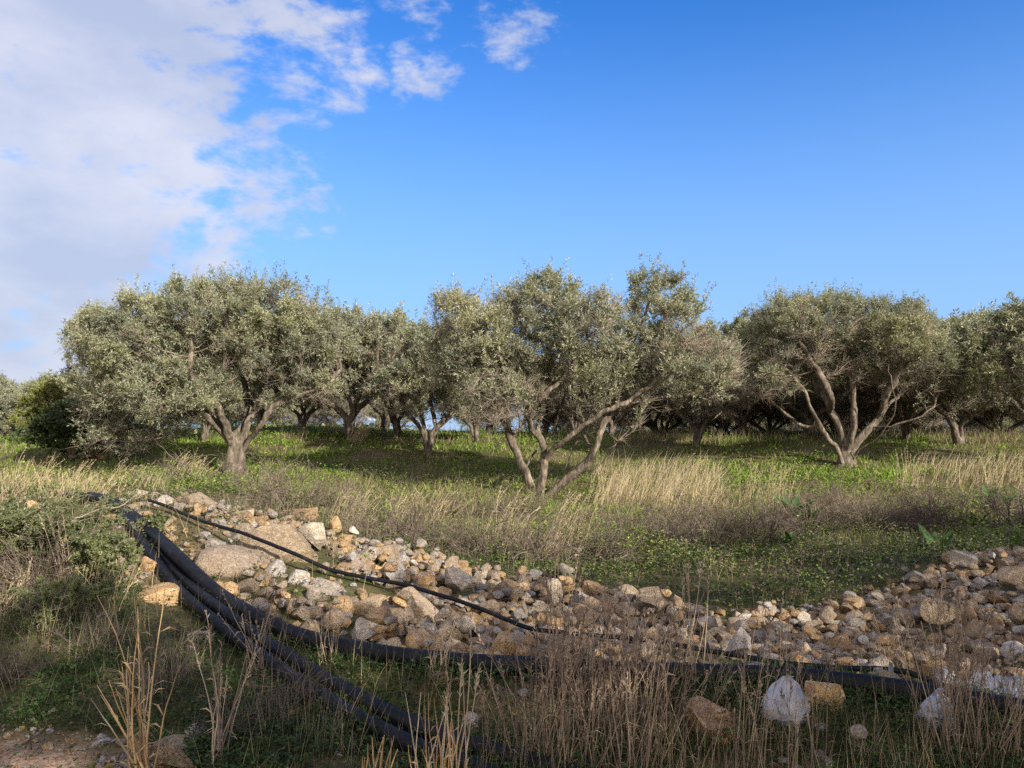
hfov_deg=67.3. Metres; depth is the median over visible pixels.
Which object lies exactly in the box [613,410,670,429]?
olive tree
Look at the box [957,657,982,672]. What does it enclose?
stone
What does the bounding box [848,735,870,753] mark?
stone
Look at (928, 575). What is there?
stone
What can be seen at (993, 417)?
olive tree
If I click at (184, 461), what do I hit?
straw plume clump
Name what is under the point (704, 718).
boulder
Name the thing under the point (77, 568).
straw tuft
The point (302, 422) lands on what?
olive tree
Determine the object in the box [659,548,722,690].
dry grass clump
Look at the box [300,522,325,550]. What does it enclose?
boulder
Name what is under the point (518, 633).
stone
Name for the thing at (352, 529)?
stone
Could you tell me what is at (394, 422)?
olive tree
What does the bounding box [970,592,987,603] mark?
stone
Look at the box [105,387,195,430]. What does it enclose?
olive tree
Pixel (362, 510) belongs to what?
dry shrub
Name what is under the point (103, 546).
green shrub
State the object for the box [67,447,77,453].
stone
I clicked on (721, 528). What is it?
dry shrub
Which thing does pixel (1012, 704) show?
dead grass clump
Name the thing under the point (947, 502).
dry shrub
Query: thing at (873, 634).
stone
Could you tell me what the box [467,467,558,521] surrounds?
dry shrub
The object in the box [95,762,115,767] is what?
stone
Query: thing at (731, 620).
stone
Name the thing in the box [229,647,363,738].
dry shrub
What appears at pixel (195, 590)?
water pipe
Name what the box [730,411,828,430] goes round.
olive tree
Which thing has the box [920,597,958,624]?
boulder
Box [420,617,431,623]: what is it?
stone
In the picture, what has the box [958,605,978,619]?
stone
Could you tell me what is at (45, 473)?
straw plume clump
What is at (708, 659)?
stone
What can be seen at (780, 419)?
olive tree
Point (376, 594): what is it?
stone
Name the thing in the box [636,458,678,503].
straw plume clump
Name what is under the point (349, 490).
straw plume clump
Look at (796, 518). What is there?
dry shrub
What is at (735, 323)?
olive tree
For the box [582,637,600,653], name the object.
stone
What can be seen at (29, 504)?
boulder
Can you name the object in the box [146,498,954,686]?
hose
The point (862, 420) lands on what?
olive tree
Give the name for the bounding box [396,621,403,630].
stone
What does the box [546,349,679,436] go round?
olive tree
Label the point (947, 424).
olive tree
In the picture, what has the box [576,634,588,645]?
stone
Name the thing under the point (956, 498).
dry shrub
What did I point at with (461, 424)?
olive tree
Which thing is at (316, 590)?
boulder
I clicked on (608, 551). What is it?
dry shrub
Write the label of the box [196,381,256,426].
olive tree
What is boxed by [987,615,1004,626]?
stone
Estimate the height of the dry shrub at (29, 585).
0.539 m
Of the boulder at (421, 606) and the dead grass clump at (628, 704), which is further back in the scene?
the boulder at (421, 606)
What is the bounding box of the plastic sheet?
[942,666,1023,698]
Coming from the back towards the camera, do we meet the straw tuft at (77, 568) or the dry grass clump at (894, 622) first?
the straw tuft at (77, 568)
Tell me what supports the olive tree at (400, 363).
on the ground at (368, 586)
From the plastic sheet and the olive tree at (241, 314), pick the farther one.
the olive tree at (241, 314)
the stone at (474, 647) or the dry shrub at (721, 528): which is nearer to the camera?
the stone at (474, 647)
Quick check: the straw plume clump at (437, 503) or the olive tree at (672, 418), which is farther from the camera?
the olive tree at (672, 418)
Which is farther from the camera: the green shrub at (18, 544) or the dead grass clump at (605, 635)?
the green shrub at (18, 544)
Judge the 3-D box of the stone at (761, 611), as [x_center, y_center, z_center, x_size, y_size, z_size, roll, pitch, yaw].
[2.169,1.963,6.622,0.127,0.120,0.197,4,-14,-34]
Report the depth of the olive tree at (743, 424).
30.11 m
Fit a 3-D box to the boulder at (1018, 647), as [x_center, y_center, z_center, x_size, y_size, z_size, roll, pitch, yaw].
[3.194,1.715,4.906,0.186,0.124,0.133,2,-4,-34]
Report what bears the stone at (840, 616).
on the ground at (368, 586)
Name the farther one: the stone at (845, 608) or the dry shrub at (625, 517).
the dry shrub at (625, 517)
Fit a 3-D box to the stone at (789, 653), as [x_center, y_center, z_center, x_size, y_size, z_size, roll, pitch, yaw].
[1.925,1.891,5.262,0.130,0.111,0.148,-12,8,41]
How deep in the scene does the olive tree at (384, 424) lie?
34.96 m
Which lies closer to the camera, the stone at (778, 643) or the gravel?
the gravel
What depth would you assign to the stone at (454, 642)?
5.07 m
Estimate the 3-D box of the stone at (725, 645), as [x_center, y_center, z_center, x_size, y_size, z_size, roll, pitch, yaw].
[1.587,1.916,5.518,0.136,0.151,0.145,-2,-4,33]
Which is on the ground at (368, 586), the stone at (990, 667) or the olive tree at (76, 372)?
the olive tree at (76, 372)
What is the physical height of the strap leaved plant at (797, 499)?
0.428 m
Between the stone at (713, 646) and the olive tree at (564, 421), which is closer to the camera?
the stone at (713, 646)
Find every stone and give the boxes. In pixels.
[39,641,59,651]
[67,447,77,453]
[68,454,77,458]
[90,450,99,456]
[90,737,113,747]
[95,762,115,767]
[154,495,175,506]
[185,723,204,735]
[222,581,239,595]
[230,520,240,526]
[241,570,256,576]
[245,678,257,691]
[253,570,270,585]
[264,559,286,576]
[280,590,291,597]
[286,597,302,615]
[287,569,309,584]
[292,620,301,625]
[300,619,319,631]
[305,598,314,606]
[317,602,328,611]
[321,608,345,629]
[330,516,341,532]
[331,596,353,613]
[349,526,358,534]
[352,617,378,639]
[357,539,369,544]
[361,564,371,571]
[365,606,390,625]
[369,593,388,600]
[371,564,381,570]
[378,637,387,644]
[386,637,401,645]
[392,595,406,607]
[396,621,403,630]
[398,563,404,570]
[404,569,411,581]
[405,628,431,648]
[410,559,418,566]
[415,571,434,584]
[419,636,428,647]
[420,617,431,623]
[421,560,429,567]
[427,643,442,650]
[430,671,447,684]
[434,607,450,619]
[436,617,462,640]
[439,586,451,598]
[442,639,460,650]
[447,556,459,563]
[455,618,462,627]
[456,615,474,633]
[461,712,479,733]
[463,612,481,624]
[471,644,485,653]
[474,567,488,579]
[477,634,493,646]
[484,631,494,636]
[490,586,502,591]
[490,631,523,643]
[492,684,506,699]
[505,579,519,587]
[510,601,517,606]
[514,635,523,642]
[514,636,539,655]
[521,633,536,646]
[531,600,544,606]
[537,626,553,640]
[544,578,562,602]
[544,634,555,644]
[557,563,574,575]
[572,604,588,613]
[574,606,600,629]
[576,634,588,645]
[580,596,602,611]
[582,585,590,596]
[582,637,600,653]
[602,594,618,606]
[609,627,622,634]
[609,646,624,657]
[611,584,638,600]
[634,641,657,660]
[643,627,658,638]
[645,616,658,625]
[696,615,722,636]
[706,656,719,663]
[710,643,719,648]
[722,638,729,650]
[725,623,735,634]
[726,616,746,626]
[734,619,750,632]
[739,613,751,619]
[755,605,773,616]
[758,602,776,612]
[760,653,777,658]
[762,638,774,645]
[776,640,793,654]
[784,651,793,660]
[790,654,808,662]
[792,637,809,642]
[796,611,812,625]
[796,642,810,654]
[801,620,822,628]
[802,625,817,635]
[819,606,836,619]
[826,633,851,650]
[834,614,844,620]
[835,657,853,664]
[839,605,853,612]
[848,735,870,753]
[849,724,867,740]
[853,658,867,665]
[867,631,879,641]
[867,657,895,674]
[870,592,883,601]
[875,634,889,645]
[889,635,899,645]
[893,610,915,627]
[904,635,916,640]
[908,649,929,661]
[923,572,937,587]
[954,574,970,587]
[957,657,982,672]
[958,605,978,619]
[965,619,1000,639]
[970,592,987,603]
[972,647,999,662]
[979,665,992,673]
[987,594,1011,603]
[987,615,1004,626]
[999,603,1005,610]
[1005,633,1016,640]
[1010,667,1023,675]
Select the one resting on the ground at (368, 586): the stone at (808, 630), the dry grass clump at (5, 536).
the dry grass clump at (5, 536)
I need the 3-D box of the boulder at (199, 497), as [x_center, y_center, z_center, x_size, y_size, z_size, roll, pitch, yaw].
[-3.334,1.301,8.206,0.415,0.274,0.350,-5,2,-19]
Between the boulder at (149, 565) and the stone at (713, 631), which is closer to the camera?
the stone at (713, 631)
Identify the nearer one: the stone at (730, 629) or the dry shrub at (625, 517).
the stone at (730, 629)
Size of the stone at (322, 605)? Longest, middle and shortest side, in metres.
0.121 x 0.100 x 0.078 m
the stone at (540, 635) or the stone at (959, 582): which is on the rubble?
the stone at (959, 582)
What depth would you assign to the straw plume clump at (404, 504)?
12.37 m
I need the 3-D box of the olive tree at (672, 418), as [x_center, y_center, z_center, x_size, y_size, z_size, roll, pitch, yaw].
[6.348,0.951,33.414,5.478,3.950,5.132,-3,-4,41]
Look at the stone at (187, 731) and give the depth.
3.83 m
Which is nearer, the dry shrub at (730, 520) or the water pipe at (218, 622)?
the water pipe at (218, 622)
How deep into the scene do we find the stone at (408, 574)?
6.63 m
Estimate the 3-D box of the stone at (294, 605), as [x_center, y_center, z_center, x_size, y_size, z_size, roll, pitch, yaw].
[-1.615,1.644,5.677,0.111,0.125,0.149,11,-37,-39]
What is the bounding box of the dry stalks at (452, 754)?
[405,692,462,767]
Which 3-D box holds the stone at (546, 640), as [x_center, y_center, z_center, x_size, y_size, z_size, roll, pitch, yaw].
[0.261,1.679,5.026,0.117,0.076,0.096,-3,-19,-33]
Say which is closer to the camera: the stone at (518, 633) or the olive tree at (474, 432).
the stone at (518, 633)
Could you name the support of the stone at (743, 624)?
on the rubble
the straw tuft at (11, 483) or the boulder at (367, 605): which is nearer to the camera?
the boulder at (367, 605)
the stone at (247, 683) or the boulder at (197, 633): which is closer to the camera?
the stone at (247, 683)
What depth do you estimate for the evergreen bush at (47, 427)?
20.62 m
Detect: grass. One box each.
[0,418,1023,574]
[0,418,1023,767]
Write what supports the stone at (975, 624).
on the ground at (368, 586)
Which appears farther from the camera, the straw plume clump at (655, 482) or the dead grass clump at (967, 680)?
the straw plume clump at (655, 482)
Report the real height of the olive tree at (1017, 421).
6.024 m
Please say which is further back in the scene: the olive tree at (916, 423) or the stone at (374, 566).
the olive tree at (916, 423)
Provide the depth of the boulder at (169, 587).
5.79 m
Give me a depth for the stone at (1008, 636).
5.50 m
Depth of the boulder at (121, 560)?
6.36 m
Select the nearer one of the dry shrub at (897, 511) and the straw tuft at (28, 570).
the straw tuft at (28, 570)
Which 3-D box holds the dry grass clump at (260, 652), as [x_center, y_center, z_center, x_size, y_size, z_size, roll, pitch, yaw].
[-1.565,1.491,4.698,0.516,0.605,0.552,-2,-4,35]
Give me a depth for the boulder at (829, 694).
3.88 m
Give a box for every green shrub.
[0,476,137,569]
[0,500,78,568]
[6,574,114,633]
[63,529,144,588]
[130,509,172,534]
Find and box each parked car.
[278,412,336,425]
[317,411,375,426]
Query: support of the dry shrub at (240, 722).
on the ground at (368, 586)
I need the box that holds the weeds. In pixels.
[0,475,1023,767]
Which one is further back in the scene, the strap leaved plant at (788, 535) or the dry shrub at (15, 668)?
the strap leaved plant at (788, 535)
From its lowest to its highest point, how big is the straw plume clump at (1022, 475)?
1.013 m
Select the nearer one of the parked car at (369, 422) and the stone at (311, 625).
the stone at (311, 625)
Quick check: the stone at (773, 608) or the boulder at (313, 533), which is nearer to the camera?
the stone at (773, 608)
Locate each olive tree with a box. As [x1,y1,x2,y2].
[0,370,44,438]
[0,377,38,436]
[17,401,56,430]
[31,363,79,384]
[49,300,240,446]
[52,259,360,475]
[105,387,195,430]
[141,319,257,440]
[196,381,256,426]
[220,387,300,424]
[221,370,285,428]
[236,345,370,433]
[256,294,425,439]
[306,393,372,426]
[345,314,423,435]
[345,386,404,430]
[355,314,506,454]
[361,396,427,428]
[389,343,537,441]
[417,252,753,496]
[453,404,520,430]
[458,396,493,433]
[495,361,601,433]
[520,402,607,431]
[532,402,602,432]
[538,397,591,429]
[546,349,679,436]
[560,412,649,431]
[600,391,719,434]
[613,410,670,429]
[624,333,789,446]
[642,343,657,431]
[644,414,689,428]
[649,303,785,434]
[658,415,757,430]
[664,332,812,435]
[685,402,784,432]
[711,392,823,434]
[715,276,963,467]
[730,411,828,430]
[731,408,782,429]
[752,323,879,437]
[771,406,867,430]
[797,384,957,435]
[804,402,847,432]
[814,353,992,439]
[843,416,931,430]
[857,388,988,434]
[892,307,1023,444]
[913,414,994,428]
[932,313,951,433]
[938,290,1023,417]
[941,302,1023,416]
[943,412,1023,429]
[946,391,1023,434]
[955,407,1018,430]
[1011,409,1023,427]
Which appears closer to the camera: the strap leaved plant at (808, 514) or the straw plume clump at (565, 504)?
the straw plume clump at (565, 504)
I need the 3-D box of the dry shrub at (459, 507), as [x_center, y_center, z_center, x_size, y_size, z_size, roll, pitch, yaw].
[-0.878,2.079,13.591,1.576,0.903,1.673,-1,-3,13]
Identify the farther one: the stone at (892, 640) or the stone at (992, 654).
the stone at (892, 640)
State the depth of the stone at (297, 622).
5.42 m
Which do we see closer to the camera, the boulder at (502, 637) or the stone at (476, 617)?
the boulder at (502, 637)
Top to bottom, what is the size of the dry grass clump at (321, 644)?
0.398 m
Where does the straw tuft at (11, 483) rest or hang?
on the ground at (368, 586)
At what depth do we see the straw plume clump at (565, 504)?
9.48 m
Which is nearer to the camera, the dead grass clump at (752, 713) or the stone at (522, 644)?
the dead grass clump at (752, 713)
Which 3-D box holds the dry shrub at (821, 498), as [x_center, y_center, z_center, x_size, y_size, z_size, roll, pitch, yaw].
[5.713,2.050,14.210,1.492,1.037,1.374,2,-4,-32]
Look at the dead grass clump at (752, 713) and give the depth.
3.50 m
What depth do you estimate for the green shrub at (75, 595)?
5.10 m
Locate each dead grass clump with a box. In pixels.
[459,643,560,764]
[474,594,634,767]
[547,577,706,767]
[549,567,671,745]
[627,596,736,767]
[722,628,785,767]
[772,634,842,767]
[862,578,1023,767]
[895,570,1001,739]
[954,620,1023,767]
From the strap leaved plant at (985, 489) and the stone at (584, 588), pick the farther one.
the strap leaved plant at (985, 489)
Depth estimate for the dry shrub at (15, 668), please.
4.43 m
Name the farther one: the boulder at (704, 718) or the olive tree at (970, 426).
the olive tree at (970, 426)
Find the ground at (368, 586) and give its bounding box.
[0,426,1023,767]
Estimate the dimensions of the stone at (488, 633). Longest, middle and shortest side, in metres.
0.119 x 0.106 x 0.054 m
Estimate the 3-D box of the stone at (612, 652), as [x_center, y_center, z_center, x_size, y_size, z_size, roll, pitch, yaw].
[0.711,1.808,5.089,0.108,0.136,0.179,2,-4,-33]
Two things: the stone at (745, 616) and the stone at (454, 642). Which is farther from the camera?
the stone at (745, 616)
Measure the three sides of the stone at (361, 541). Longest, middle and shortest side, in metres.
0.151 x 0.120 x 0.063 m
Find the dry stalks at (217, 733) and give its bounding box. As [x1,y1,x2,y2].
[188,610,263,767]
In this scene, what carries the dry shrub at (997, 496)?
on the ground at (368, 586)
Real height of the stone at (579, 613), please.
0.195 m
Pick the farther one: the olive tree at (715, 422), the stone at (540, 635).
the olive tree at (715, 422)
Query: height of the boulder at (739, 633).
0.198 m
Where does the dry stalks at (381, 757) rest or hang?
on the ground at (368, 586)
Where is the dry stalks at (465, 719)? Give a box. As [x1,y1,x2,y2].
[442,611,483,767]
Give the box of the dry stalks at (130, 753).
[90,590,179,767]
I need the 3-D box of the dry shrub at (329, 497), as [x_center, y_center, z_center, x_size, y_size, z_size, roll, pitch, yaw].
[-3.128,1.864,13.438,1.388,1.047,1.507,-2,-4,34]
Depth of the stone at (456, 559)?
7.39 m
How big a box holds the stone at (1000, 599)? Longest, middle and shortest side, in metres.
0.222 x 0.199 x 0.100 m
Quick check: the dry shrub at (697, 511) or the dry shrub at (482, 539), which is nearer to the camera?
the dry shrub at (482, 539)
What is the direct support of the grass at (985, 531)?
on the ground at (368, 586)
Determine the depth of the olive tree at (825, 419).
51.25 m
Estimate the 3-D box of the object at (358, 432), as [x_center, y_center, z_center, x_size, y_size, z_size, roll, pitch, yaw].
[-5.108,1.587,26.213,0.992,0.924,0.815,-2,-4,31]
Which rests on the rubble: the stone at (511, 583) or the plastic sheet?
the stone at (511, 583)
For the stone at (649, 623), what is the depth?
5.67 m
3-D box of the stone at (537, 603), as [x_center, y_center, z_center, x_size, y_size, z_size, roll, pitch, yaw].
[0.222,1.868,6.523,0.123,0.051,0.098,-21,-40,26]
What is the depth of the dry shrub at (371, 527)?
10.00 m
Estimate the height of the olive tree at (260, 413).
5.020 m
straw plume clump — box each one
[14,447,64,485]
[59,459,102,486]
[111,460,151,482]
[162,447,202,481]
[175,453,223,481]
[243,464,290,487]
[330,483,387,527]
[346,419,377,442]
[383,488,428,522]
[422,480,473,520]
[480,485,545,544]
[544,490,603,558]
[597,462,633,503]
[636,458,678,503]
[681,456,721,501]
[731,460,779,505]
[755,459,812,505]
[895,445,924,488]
[973,451,1015,488]
[1006,447,1023,481]
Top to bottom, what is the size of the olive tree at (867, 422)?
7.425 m
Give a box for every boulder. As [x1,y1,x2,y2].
[26,500,38,507]
[104,552,141,570]
[127,490,147,498]
[135,582,179,605]
[140,556,156,572]
[148,734,199,767]
[179,492,217,508]
[181,630,214,644]
[194,544,270,578]
[232,508,253,517]
[238,524,317,562]
[281,507,318,520]
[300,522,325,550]
[305,579,344,600]
[353,596,389,614]
[359,546,378,563]
[402,587,442,622]
[445,566,474,591]
[489,631,514,654]
[637,586,664,609]
[685,695,742,746]
[726,627,750,653]
[745,661,764,664]
[759,675,810,726]
[803,681,845,710]
[809,749,834,767]
[871,670,899,678]
[915,688,954,731]
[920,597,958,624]
[947,550,977,567]
[997,566,1023,586]
[1000,641,1023,662]
[1007,601,1023,625]
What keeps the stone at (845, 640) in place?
on the ground at (368, 586)
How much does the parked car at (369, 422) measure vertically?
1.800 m
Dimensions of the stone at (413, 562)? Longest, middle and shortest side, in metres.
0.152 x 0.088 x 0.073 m
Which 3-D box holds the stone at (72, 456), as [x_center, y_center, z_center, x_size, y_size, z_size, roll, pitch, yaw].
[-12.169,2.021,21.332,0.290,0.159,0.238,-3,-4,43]
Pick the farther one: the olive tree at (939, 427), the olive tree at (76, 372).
the olive tree at (939, 427)
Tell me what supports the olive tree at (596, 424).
on the ground at (368, 586)
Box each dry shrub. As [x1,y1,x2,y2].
[0,506,120,590]
[0,561,82,621]
[0,618,79,696]
[37,597,164,661]
[87,622,228,717]
[110,454,184,482]
[147,436,265,487]
[151,674,299,749]
[196,448,320,500]
[221,449,372,510]
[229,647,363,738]
[293,464,368,506]
[323,488,420,537]
[324,465,483,555]
[344,511,401,538]
[359,486,494,553]
[414,483,551,565]
[420,480,499,517]
[463,495,592,565]
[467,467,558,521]
[498,608,642,726]
[532,498,682,568]
[540,491,605,527]
[574,488,689,540]
[600,478,744,554]
[645,481,724,529]
[646,488,765,548]
[692,484,790,538]
[715,491,822,550]
[735,475,879,539]
[735,492,828,531]
[790,464,906,523]
[792,467,870,510]
[811,479,921,534]
[832,472,960,531]
[860,481,977,532]
[862,470,1008,529]
[931,482,984,510]
[952,470,1023,515]
[962,473,1023,530]
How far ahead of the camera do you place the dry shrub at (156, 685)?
4.35 m
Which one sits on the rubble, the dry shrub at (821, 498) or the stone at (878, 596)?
the stone at (878, 596)
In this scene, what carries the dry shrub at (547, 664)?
on the ground at (368, 586)
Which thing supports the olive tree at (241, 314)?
on the ground at (368, 586)
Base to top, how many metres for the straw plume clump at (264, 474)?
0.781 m
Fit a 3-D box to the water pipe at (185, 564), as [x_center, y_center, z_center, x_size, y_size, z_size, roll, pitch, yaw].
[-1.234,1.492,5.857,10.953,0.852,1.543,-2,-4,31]
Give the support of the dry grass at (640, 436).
on the ground at (368, 586)
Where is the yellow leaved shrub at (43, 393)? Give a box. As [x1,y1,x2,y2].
[6,369,99,440]
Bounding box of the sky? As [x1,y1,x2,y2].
[0,0,1023,432]
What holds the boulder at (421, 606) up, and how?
on the ground at (368, 586)
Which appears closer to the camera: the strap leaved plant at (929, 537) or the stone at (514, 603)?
the stone at (514, 603)
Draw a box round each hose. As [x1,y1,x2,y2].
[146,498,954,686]
[268,670,414,767]
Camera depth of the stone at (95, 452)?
21.55 m
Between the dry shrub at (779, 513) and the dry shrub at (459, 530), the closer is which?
the dry shrub at (459, 530)
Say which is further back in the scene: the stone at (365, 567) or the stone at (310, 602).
the stone at (365, 567)
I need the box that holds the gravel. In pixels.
[0,694,732,767]
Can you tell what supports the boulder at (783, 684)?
on the ground at (368, 586)
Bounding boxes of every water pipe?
[54,491,1023,722]
[71,498,502,767]
[115,498,583,767]
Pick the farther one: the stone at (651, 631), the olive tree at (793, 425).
the olive tree at (793, 425)
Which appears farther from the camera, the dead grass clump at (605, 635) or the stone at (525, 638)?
the stone at (525, 638)
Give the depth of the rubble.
6.28 m
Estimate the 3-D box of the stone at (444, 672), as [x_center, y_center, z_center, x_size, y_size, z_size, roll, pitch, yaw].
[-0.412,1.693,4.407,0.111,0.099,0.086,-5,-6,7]
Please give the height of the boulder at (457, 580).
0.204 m
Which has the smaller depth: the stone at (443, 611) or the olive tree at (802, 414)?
the stone at (443, 611)
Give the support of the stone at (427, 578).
on the ground at (368, 586)
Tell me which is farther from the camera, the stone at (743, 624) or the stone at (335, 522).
the stone at (335, 522)
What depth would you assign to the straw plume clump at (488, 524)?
10.12 m
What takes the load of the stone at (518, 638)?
on the rubble
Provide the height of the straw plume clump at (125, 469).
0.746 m
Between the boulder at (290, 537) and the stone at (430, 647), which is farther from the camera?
the boulder at (290, 537)
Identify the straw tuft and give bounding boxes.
[0,461,40,499]
[0,556,41,614]
[21,466,95,499]
[65,472,120,493]
[76,559,142,596]
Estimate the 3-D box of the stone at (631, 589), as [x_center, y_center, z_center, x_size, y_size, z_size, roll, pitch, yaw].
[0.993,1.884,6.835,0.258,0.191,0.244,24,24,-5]
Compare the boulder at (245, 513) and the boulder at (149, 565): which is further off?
the boulder at (245, 513)
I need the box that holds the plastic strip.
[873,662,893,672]
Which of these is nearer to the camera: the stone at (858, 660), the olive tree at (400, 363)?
the stone at (858, 660)
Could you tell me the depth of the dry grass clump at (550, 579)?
4.29 m
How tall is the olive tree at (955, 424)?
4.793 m
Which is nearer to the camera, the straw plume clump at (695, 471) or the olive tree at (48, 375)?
the straw plume clump at (695, 471)
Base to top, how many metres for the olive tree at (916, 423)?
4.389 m
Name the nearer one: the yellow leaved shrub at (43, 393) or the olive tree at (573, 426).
the yellow leaved shrub at (43, 393)
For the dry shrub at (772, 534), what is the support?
on the ground at (368, 586)
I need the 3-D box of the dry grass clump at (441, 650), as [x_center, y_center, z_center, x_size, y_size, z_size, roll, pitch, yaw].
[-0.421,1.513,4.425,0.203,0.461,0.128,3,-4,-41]
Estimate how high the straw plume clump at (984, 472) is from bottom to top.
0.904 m
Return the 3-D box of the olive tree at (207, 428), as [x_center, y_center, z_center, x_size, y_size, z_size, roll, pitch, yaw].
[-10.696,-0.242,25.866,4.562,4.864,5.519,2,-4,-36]
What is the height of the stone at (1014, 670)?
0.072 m
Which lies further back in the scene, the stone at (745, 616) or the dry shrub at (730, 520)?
the dry shrub at (730, 520)
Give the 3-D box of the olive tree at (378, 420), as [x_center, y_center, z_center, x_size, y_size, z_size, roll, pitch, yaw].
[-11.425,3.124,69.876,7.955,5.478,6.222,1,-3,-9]
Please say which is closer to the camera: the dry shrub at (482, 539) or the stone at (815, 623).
the stone at (815, 623)
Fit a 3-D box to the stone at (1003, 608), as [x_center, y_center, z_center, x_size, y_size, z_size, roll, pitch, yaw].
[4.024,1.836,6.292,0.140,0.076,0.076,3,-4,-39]
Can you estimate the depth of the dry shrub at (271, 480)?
10.02 m
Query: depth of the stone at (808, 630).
6.02 m
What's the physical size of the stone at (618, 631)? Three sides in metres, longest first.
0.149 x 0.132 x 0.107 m
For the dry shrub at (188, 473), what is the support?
on the ground at (368, 586)
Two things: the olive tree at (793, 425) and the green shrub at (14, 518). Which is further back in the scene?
the olive tree at (793, 425)
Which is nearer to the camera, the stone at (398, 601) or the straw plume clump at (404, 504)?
the stone at (398, 601)
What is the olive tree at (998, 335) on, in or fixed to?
on the ground at (368, 586)
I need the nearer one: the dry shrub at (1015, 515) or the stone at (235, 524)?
the stone at (235, 524)
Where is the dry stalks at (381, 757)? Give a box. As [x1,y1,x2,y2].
[362,735,397,767]
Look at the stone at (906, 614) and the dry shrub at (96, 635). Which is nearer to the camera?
the dry shrub at (96, 635)
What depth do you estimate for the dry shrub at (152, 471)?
13.74 m
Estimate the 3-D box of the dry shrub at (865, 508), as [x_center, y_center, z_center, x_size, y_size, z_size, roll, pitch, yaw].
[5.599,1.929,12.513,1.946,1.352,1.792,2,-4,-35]
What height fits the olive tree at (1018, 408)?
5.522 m
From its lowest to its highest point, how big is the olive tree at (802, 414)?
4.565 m
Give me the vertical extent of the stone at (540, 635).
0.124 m
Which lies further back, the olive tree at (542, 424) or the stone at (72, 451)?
the olive tree at (542, 424)
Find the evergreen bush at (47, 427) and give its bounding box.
[11,395,145,458]
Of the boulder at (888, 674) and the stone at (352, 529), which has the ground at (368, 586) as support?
the boulder at (888, 674)
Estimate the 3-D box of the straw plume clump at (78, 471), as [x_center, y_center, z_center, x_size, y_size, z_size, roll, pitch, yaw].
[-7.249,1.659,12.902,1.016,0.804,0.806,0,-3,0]
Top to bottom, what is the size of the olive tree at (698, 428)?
4.169 m
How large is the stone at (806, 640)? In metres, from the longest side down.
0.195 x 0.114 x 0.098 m
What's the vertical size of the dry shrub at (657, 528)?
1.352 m
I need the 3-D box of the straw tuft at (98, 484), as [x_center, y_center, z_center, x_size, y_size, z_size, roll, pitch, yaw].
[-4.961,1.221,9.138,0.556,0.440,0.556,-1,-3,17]
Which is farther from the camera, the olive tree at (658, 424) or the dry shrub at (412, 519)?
the olive tree at (658, 424)
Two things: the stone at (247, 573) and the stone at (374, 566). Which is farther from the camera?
the stone at (374, 566)
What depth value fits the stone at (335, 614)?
5.33 m
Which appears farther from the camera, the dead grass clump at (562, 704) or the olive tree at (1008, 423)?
the olive tree at (1008, 423)
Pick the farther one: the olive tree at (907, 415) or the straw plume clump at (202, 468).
the olive tree at (907, 415)
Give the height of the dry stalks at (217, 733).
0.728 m
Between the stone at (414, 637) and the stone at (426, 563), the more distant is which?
the stone at (426, 563)
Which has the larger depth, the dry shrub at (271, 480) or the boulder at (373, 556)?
the dry shrub at (271, 480)
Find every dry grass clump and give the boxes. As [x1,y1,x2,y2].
[0,485,22,576]
[39,499,107,583]
[218,578,314,681]
[309,598,345,666]
[425,607,456,686]
[542,518,604,686]
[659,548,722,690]
[751,557,803,659]
[868,607,914,679]
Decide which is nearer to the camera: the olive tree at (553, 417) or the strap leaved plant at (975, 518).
the strap leaved plant at (975, 518)
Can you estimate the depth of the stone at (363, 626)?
5.17 m
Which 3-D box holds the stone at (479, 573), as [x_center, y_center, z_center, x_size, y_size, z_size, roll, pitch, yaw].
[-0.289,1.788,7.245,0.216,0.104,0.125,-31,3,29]
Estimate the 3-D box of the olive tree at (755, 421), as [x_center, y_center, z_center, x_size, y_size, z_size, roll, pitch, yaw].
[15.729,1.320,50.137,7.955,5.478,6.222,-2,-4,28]
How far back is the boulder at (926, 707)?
3.73 m
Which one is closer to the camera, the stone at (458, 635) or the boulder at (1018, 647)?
the boulder at (1018, 647)
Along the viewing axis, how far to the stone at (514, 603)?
6.34 m
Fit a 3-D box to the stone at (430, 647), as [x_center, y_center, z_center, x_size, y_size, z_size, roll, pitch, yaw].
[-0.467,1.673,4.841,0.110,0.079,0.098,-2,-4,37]
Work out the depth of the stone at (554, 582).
6.46 m
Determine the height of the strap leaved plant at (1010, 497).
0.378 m
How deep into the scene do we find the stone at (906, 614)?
6.26 m
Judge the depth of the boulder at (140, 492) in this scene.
8.82 m
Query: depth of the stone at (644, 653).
4.82 m
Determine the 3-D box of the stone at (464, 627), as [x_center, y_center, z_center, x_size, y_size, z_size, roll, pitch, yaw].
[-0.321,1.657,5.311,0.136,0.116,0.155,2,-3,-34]
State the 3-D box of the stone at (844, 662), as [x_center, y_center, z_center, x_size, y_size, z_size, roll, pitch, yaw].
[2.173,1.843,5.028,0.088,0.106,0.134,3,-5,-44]
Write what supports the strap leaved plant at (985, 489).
on the ground at (368, 586)
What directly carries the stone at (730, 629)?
on the rubble
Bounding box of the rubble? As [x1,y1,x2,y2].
[0,486,1023,767]
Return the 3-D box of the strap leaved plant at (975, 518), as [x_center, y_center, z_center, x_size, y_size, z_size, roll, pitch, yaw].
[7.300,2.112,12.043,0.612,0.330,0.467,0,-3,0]
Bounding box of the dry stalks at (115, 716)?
[97,680,149,767]
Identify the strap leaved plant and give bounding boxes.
[765,524,814,546]
[770,492,816,517]
[789,503,826,520]
[904,523,955,550]
[956,509,1000,527]
[974,485,1005,507]
[990,491,1017,505]

